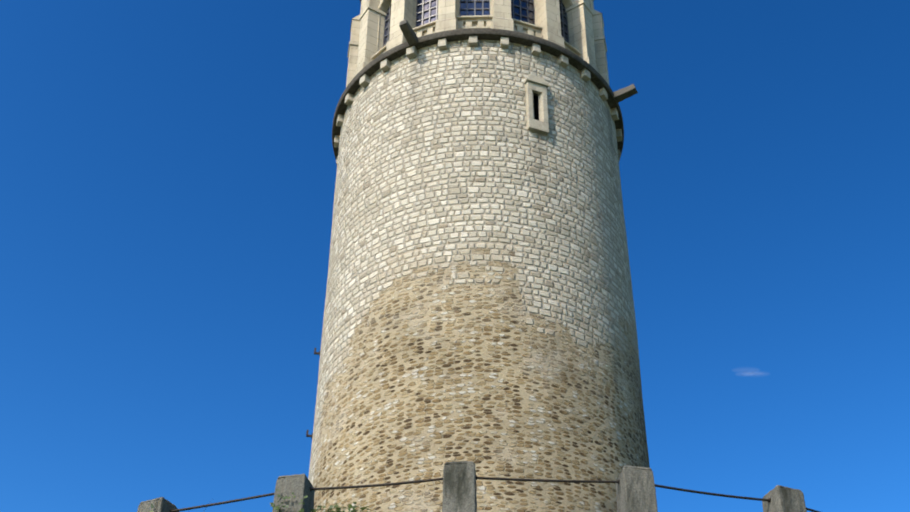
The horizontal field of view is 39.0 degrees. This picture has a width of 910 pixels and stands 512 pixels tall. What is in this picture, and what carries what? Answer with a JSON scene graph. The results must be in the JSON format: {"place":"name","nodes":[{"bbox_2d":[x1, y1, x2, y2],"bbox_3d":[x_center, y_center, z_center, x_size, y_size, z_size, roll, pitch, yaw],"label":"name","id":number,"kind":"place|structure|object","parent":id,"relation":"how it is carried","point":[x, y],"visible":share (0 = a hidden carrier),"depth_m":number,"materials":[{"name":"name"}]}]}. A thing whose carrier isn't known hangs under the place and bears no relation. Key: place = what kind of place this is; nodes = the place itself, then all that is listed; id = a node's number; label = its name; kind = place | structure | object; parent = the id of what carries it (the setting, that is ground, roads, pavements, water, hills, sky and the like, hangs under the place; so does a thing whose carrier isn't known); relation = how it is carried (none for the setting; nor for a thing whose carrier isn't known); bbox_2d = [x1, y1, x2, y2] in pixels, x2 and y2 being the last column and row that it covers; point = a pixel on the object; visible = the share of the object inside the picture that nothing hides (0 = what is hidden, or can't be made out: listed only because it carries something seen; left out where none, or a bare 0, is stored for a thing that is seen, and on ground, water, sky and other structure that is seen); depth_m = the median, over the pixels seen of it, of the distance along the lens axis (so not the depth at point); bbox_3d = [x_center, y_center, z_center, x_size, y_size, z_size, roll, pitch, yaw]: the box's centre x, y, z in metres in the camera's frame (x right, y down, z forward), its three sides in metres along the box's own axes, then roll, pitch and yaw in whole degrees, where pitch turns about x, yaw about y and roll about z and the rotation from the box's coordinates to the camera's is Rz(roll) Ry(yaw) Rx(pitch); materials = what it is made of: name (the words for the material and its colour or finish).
{"place":"outdoors","nodes":[
{"label":"outdoors","id":0,"kind":"place"},
{"bbox_2d":[0,0,909,511],"label":"sky","id":1,"kind":"structure","parent":0,"point":[168,168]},
{"bbox_2d":[384,0,567,43],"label":"window panes","id":2,"kind":"object","parent":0,"point":[479,12],"depth_m":40.95,"materials":[{"name":"glass"}]},
{"bbox_2d":[377,0,575,51],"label":"lantern walls","id":3,"kind":"structure","parent":0,"point":[386,5],"depth_m":41.85,"materials":[{"name":"beige stone"}]},
{"bbox_2d":[383,0,568,46],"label":"lantern glazing bars","id":4,"kind":"object","parent":3,"relation":"in","point":[475,9],"visible":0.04,"depth_m":41.05,"materials":[{"name":"grey metal"}]},
{"bbox_2d":[379,0,572,9],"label":"lantern hood moulds","id":5,"kind":"object","parent":3,"relation":"attached to","point":[382,1],"visible":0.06,"depth_m":42.70,"materials":[{"name":"beige stone"}]},
{"bbox_3d":[0.568,14.377,27.305,25.180,5.880,25.180,-1,-39,2],"label":"terrace retaining wall","id":6,"kind":"object","parent":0,"visible":0},
{"bbox_3d":[0.587,12.000,29.247,25.338,0.284,25.328,-1,-39,2],"label":"terrace coping","id":7,"kind":"object","parent":6,"relation":"on","visible":0},
{"bbox_2d":[149,489,373,511],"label":"ivy","id":8,"kind":"object","parent":7,"relation":"on","point":[350,506],"depth_m":19.95,"materials":[{"name":"green plant"}]},
{"bbox_2d":[137,461,806,511],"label":"fence posts","id":9,"kind":"object","parent":7,"relation":"on","point":[635,490],"visible":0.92,"depth_m":20.08,"materials":[{"name":"stone"}]},
{"bbox_2d":[170,475,819,511],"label":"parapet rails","id":10,"kind":"object","parent":9,"relation":"on","point":[484,478],"visible":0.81,"depth_m":20.38,"materials":[{"name":"metal"}]},
{"label":"terrace paving","id":11,"kind":"structure","parent":0,"visible":0},
{"bbox_2d":[308,40,649,511],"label":"tower wall","id":12,"kind":"structure","parent":11,"relation":"on","point":[479,310],"depth_m":33.38,"materials":[{"name":"stone"}]},
{"bbox_2d":[306,348,319,438],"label":"iron hooks","id":13,"kind":"object","parent":12,"relation":"attached to","point":[316,353],"visible":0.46,"depth_m":36.23,"materials":[{"name":"black metal"}]},
{"bbox_2d":[346,0,608,86],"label":"lantern piers","id":14,"kind":"structure","parent":12,"relation":"on","point":[590,46],"depth_m":40.87,"materials":[{"name":"beige stone"}]},
{"bbox_2d":[332,28,623,158],"bbox_3d":[0.744,-3.748,42.120,9.520,0.300,9.520,-1,-39,2],"label":"cornice band","id":15,"kind":"object","parent":12,"relation":"on","point":[372,67],"visible":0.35,"depth_m":39.03,"materials":[{"name":"stone"}]},
{"bbox_2d":[334,36,621,164],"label":"corbels","id":16,"kind":"object","parent":12,"relation":"on","point":[411,52],"visible":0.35,"depth_m":39.17,"materials":[{"name":"stone"}]},
{"bbox_2d":[399,20,637,106],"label":"gargoyles","id":17,"kind":"object","parent":12,"relation":"on","point":[411,37],"visible":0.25,"depth_m":40.26,"materials":[{"name":"stone"}]},
{"bbox_2d":[524,74,548,135],"bbox_3d":[2.370,-4.394,37.169,0.720,2.220,0.260,14,-41,-16],"label":"slit window frame","id":18,"kind":"object","parent":12,"relation":"attached to","point":[536,85],"visible":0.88,"depth_m":37.12,"materials":[{"name":"stone"}]}
]}

